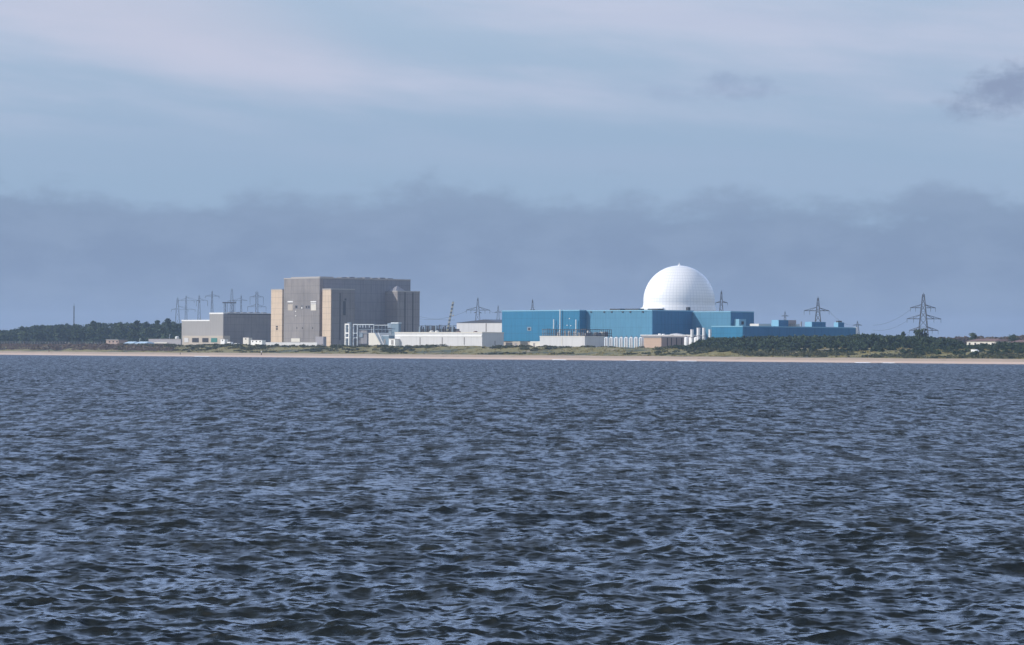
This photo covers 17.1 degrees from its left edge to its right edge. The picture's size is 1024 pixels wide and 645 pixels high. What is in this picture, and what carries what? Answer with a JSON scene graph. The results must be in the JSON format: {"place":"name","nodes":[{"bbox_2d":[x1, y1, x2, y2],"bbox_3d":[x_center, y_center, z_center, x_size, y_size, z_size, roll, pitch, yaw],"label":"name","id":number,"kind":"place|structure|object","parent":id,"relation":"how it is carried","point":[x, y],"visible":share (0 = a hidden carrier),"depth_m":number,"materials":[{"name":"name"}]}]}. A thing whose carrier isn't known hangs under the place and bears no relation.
{"place":"outdoors","nodes":[
{"label":"outdoors","id":0,"kind":"place"},
{"bbox_2d":[0,355,1023,644],"bbox_3d":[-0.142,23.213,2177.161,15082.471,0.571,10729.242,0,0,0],"label":"sea","id":1,"kind":"structure","parent":0,"point":[290,501],"depth_m":122.39,"materials":[{"name":"liquid"}]},
{"bbox_2d":[194,356,870,362],"bbox_3d":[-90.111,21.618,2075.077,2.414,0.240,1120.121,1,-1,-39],"label":"surf","id":2,"kind":"structure","parent":1,"relation":"on","point":[554,359],"depth_m":1885.30,"materials":[{"name":"white liquid"}]},
{"bbox_2d":[0,351,1023,363],"bbox_3d":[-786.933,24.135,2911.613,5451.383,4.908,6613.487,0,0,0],"label":"beach","id":3,"kind":"structure","parent":0,"point":[717,359],"depth_m":1963.35,"materials":[{"name":"beige sand"}]},
{"bbox_2d":[0,343,1023,358],"bbox_3d":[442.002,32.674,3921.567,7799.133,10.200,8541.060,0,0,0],"label":"dunes","id":4,"kind":"structure","parent":0,"point":[452,349],"depth_m":2058.22,"materials":[{"name":"green plant"}]},
{"bbox_2d":[73,306,74,323],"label":"radio mast","id":5,"kind":"object","parent":4,"relation":"on","point":[74,315],"visible":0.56,"depth_m":3530.31,"materials":[{"name":"metal"}]},
{"bbox_2d":[0,343,176,350],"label":"heath","id":6,"kind":"object","parent":4,"relation":"on","point":[36,346],"visible":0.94,"depth_m":2432.69,"materials":[{"name":"green plant"}]},
{"bbox_2d":[0,321,181,343],"bbox_3d":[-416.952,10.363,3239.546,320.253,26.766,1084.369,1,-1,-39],"label":"woodland","id":7,"kind":"object","parent":4,"relation":"on","point":[63,334],"visible":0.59,"depth_m":3041.07,"materials":[{"name":"green plant"}]},
{"bbox_2d":[106,339,127,343],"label":"brick hut","id":8,"kind":"object","parent":4,"relation":"on","point":[114,341],"visible":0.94,"depth_m":2569.53,"materials":[{"name":"brown brick"}]},
{"bbox_2d":[134,320,140,341],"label":"pine tree","id":9,"kind":"object","parent":4,"relation":"on","point":[137,324],"visible":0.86,"depth_m":3052.10,"materials":[{"name":"green plant"}]},
{"bbox_2d":[135,342,153,343],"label":"marquee","id":10,"kind":"object","parent":4,"relation":"on","point":[144,343],"visible":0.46,"depth_m":2495.45,"materials":[{"name":"white fabric"}]},
{"bbox_2d":[149,339,181,344],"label":"concrete wall","id":11,"kind":"structure","parent":4,"relation":"on","point":[167,341],"depth_m":2496.53,"materials":[{"name":"grey concrete"}]},
{"bbox_2d":[163,318,171,327],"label":"pine tree","id":12,"kind":"object","parent":4,"relation":"on","point":[168,322],"visible":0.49,"depth_m":2998.11,"materials":[{"name":"green plant"}]},
{"bbox_2d":[171,299,194,323],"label":"lattice pylon","id":13,"kind":"object","parent":4,"relation":"on","point":[178,312],"visible":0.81,"depth_m":2987.26,"materials":[{"name":"metal"}]},
{"bbox_2d":[196,296,207,319],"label":"lattice pylon","id":14,"kind":"object","parent":4,"relation":"on","point":[198,305],"visible":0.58,"depth_m":3014.82,"materials":[{"name":"metal"}]},
{"bbox_2d":[220,339,227,343],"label":"portable cabin","id":15,"kind":"object","parent":4,"relation":"on","point":[223,341],"visible":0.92,"depth_m":2493.22,"materials":[{"name":"white paint"}]},
{"bbox_2d":[181,312,270,344],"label":"turbine hall","id":16,"kind":"structure","parent":4,"relation":"on","point":[235,327],"depth_m":2670.32,"materials":[{"name":"metal"}]},
{"bbox_2d":[223,302,235,312],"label":"substation portal","id":17,"kind":"object","parent":4,"relation":"on","point":[227,306],"visible":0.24,"depth_m":2960.77,"materials":[{"name":"metal"}]},
{"bbox_2d":[231,296,246,312],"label":"lattice pylon","id":18,"kind":"object","parent":4,"relation":"on","point":[240,303],"visible":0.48,"depth_m":2999.35,"materials":[{"name":"metal"}]},
{"bbox_2d":[243,337,251,343],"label":"portable cabin","id":19,"kind":"object","parent":4,"relation":"on","point":[246,340],"visible":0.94,"depth_m":2466.63,"materials":[{"name":"white metal"}]},
{"bbox_2d":[247,294,264,311],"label":"lattice pylon","id":20,"kind":"object","parent":4,"relation":"on","point":[257,301],"visible":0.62,"depth_m":2980.96,"materials":[{"name":"metal"}]},
{"bbox_2d":[251,340,265,344],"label":"portable cabin","id":21,"kind":"object","parent":4,"relation":"on","point":[254,342],"visible":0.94,"depth_m":2424.20,"materials":[{"name":"white paint"}]},
{"bbox_2d":[266,342,317,345],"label":"boundary wall","id":22,"kind":"structure","parent":4,"relation":"on","point":[293,343],"depth_m":2457.10,"materials":[{"name":"grey concrete"}]},
{"bbox_2d":[271,276,419,345],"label":"reactor building","id":23,"kind":"structure","parent":4,"relation":"on","point":[320,310],"depth_m":2501.59,"materials":[{"name":"concrete"}]},
{"bbox_2d":[291,338,299,341],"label":"loading door","id":24,"kind":"structure","parent":23,"relation":"in","point":[292,339],"depth_m":2499.72,"materials":[{"name":"white metal"}]},
{"bbox_2d":[345,322,388,345],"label":"steel gantry","id":25,"kind":"object","parent":4,"relation":"on","point":[362,337],"visible":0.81,"depth_m":2368.96,"materials":[{"name":"white metal"}]},
{"bbox_2d":[369,327,391,345],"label":"pump house","id":26,"kind":"structure","parent":4,"relation":"on","point":[375,338],"depth_m":2319.18,"materials":[{"name":"beige concrete"}]},
{"bbox_2d":[381,335,394,345],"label":"plant cabin","id":27,"kind":"object","parent":4,"relation":"on","point":[385,339],"visible":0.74,"depth_m":2311.22,"materials":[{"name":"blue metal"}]},
{"bbox_2d":[387,322,401,334],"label":"lift tower","id":28,"kind":"structure","parent":4,"relation":"on","point":[395,326],"depth_m":2343.90,"materials":[{"name":"blue metal"}]},
{"bbox_2d":[389,339,399,345],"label":"kiosk","id":29,"kind":"object","parent":4,"relation":"on","point":[394,342],"visible":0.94,"depth_m":2282.69,"materials":[{"name":"white paint"}]},
{"bbox_2d":[419,325,459,331],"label":"switchgear rack","id":30,"kind":"object","parent":4,"relation":"on","point":[435,328],"visible":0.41,"depth_m":2385.10,"materials":[{"name":"metal"}]},
{"bbox_2d":[395,330,503,346],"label":"warehouse","id":31,"kind":"structure","parent":4,"relation":"on","point":[476,338],"depth_m":2239.53,"materials":[{"name":"white paint"}]},
{"bbox_2d":[446,301,453,331],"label":"mobile crane","id":32,"kind":"object","parent":4,"relation":"on","point":[451,310],"visible":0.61,"depth_m":2318.52,"materials":[{"name":"yellow paint"}]},
{"bbox_2d":[467,298,487,319],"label":"lattice pylon","id":33,"kind":"object","parent":4,"relation":"on","point":[476,308],"visible":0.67,"depth_m":2885.05,"materials":[{"name":"metal"}]},
{"bbox_2d":[457,319,501,331],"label":"white hall","id":34,"kind":"structure","parent":4,"relation":"on","point":[486,325],"depth_m":2381.56,"materials":[{"name":"metal"}]},
{"bbox_2d":[512,342,526,345],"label":"gate cabin","id":35,"kind":"object","parent":4,"relation":"on","point":[519,343],"visible":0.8,"depth_m":2241.05,"materials":[{"name":"white metal"}]},
{"bbox_2d":[530,341,539,346],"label":"gate cabin","id":36,"kind":"object","parent":4,"relation":"on","point":[535,343],"visible":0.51,"depth_m":2213.91,"materials":[{"name":"white paint"}]},
{"bbox_2d":[502,309,586,344],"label":"blue hall","id":37,"kind":"structure","parent":4,"relation":"on","point":[527,326],"depth_m":2247.61,"materials":[{"name":"metal"}]},
{"bbox_2d":[118,343,1023,357],"bbox_3d":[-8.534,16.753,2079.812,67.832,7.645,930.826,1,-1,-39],"label":"dune scrub","id":38,"kind":"object","parent":4,"relation":"on","point":[775,352],"visible":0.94,"depth_m":1977.49,"materials":[{"name":"green plant"}]},
{"bbox_2d":[540,328,611,346],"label":"pump shed","id":39,"kind":"structure","parent":4,"relation":"on","point":[595,339],"depth_m":2159.53,"materials":[{"name":"metal"}]},
{"bbox_2d":[604,336,608,346],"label":"storage tank","id":40,"kind":"object","parent":4,"relation":"on","point":[606,343],"visible":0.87,"depth_m":2124.70,"materials":[{"name":"white metal"}]},
{"bbox_2d":[610,336,613,345],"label":"storage tank","id":41,"kind":"object","parent":4,"relation":"on","point":[611,341],"visible":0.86,"depth_m":2121.14,"materials":[{"name":"white metal"}]},
{"bbox_2d":[614,336,618,346],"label":"storage tank","id":42,"kind":"object","parent":4,"relation":"on","point":[616,341],"visible":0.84,"depth_m":2117.51,"materials":[{"name":"white metal"}]},
{"bbox_2d":[619,336,622,346],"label":"storage tank","id":43,"kind":"object","parent":4,"relation":"on","point":[621,341],"visible":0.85,"depth_m":2113.96,"materials":[{"name":"white metal"}]},
{"bbox_2d":[624,336,628,346],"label":"storage tank","id":44,"kind":"object","parent":4,"relation":"on","point":[626,338],"visible":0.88,"depth_m":2110.34,"materials":[{"name":"white metal"}]},
{"bbox_2d":[629,336,632,347],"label":"storage tank","id":45,"kind":"object","parent":4,"relation":"on","point":[631,342],"visible":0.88,"depth_m":2106.83,"materials":[{"name":"white metal"}]},
{"bbox_2d":[634,336,637,347],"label":"storage tank","id":46,"kind":"object","parent":4,"relation":"on","point":[636,341],"visible":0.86,"depth_m":2103.23,"materials":[{"name":"white metal"}]},
{"bbox_2d":[586,309,693,347],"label":"auxiliary building","id":47,"kind":"structure","parent":4,"relation":"on","point":[628,323],"depth_m":2184.22,"materials":[{"name":"metal"}]},
{"bbox_2d":[641,263,715,310],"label":"reactor dome","id":48,"kind":"structure","parent":47,"relation":"on","point":[679,287],"depth_m":2223.14,"materials":[{"name":"white paint"}]},
{"bbox_2d":[639,336,642,346],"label":"storage tank","id":49,"kind":"object","parent":4,"relation":"on","point":[640,341],"visible":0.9,"depth_m":2099.76,"materials":[{"name":"white metal"}]},
{"bbox_2d":[643,337,683,347],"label":"brick store","id":50,"kind":"structure","parent":4,"relation":"on","point":[651,342],"depth_m":2084.51,"materials":[{"name":"brown brick"}]},
{"bbox_2d":[640,333,701,345],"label":"service building","id":51,"kind":"structure","parent":4,"relation":"on","point":[674,335],"depth_m":2142.04,"materials":[{"name":"white paint"}]},
{"bbox_2d":[684,336,687,344],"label":"storage tank","id":52,"kind":"object","parent":4,"relation":"on","point":[686,340],"visible":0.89,"depth_m":2125.63,"materials":[{"name":"white metal"}]},
{"bbox_2d":[690,329,693,343],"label":"vent stack","id":53,"kind":"object","parent":4,"relation":"on","point":[692,336],"visible":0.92,"depth_m":2111.39,"materials":[{"name":"white paint"}]},
{"bbox_2d":[697,328,699,339],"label":"vent stack","id":54,"kind":"object","parent":4,"relation":"on","point":[698,333],"visible":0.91,"depth_m":2106.74,"materials":[{"name":"white paint"}]},
{"bbox_2d":[702,328,704,339],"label":"vent stack","id":55,"kind":"object","parent":4,"relation":"on","point":[703,333],"visible":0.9,"depth_m":2103.04,"materials":[{"name":"white paint"}]},
{"bbox_2d":[716,290,727,310],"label":"lattice pylon","id":56,"kind":"object","parent":4,"relation":"on","point":[720,301],"visible":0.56,"depth_m":2504.57,"materials":[{"name":"metal"}]},
{"bbox_2d":[692,311,753,339],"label":"fuel building","id":57,"kind":"structure","parent":4,"relation":"on","point":[706,320],"depth_m":2172.61,"materials":[{"name":"blue metal"}]},
{"bbox_2d":[711,320,857,337],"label":"blue block","id":58,"kind":"structure","parent":4,"relation":"on","point":[781,328],"depth_m":2093.47,"materials":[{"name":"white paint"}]},
{"bbox_2d":[804,298,828,321],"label":"lattice pylon","id":59,"kind":"object","parent":4,"relation":"on","point":[819,314],"visible":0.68,"depth_m":2511.45,"materials":[{"name":"metal"}]},
{"bbox_2d":[670,333,1023,354],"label":"dune woodland","id":60,"kind":"object","parent":4,"relation":"on","point":[872,341],"visible":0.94,"depth_m":1891.52,"materials":[{"name":"green plant"}]},
{"bbox_2d":[913,328,928,338],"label":"tree","id":61,"kind":"object","parent":4,"relation":"on","point":[919,332],"visible":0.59,"depth_m":2169.47,"materials":[{"name":"green plant"}]},
{"bbox_2d":[907,293,939,335],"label":"lattice pylon","id":62,"kind":"object","parent":4,"relation":"on","point":[925,313],"visible":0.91,"depth_m":2566.00,"materials":[{"name":"metal"}]},
{"bbox_2d":[969,333,976,339],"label":"tree","id":63,"kind":"object","parent":4,"relation":"on","point":[973,336],"visible":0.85,"depth_m":2445.10,"materials":[{"name":"green plant"}]},
{"bbox_2d":[937,335,1023,343],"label":"distant woodland","id":64,"kind":"object","parent":4,"relation":"on","point":[964,339],"visible":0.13,"depth_m":2504.16,"materials":[{"name":"green plant"}]},
{"bbox_2d":[967,339,1010,344],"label":"white house","id":65,"kind":"structure","parent":4,"relation":"on","point":[981,341],"depth_m":2129.73,"materials":[{"name":"white paint"}]},
{"bbox_2d":[1008,334,1018,341],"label":"tree","id":66,"kind":"object","parent":4,"relation":"on","point":[1013,337],"visible":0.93,"depth_m":2389.02,"materials":[{"name":"green plant"}]},
{"bbox_2d":[0,0,1023,337],"label":"sky","id":67,"kind":"structure","parent":0,"point":[862,158],"materials":[{"name":"blue"}]}
]}

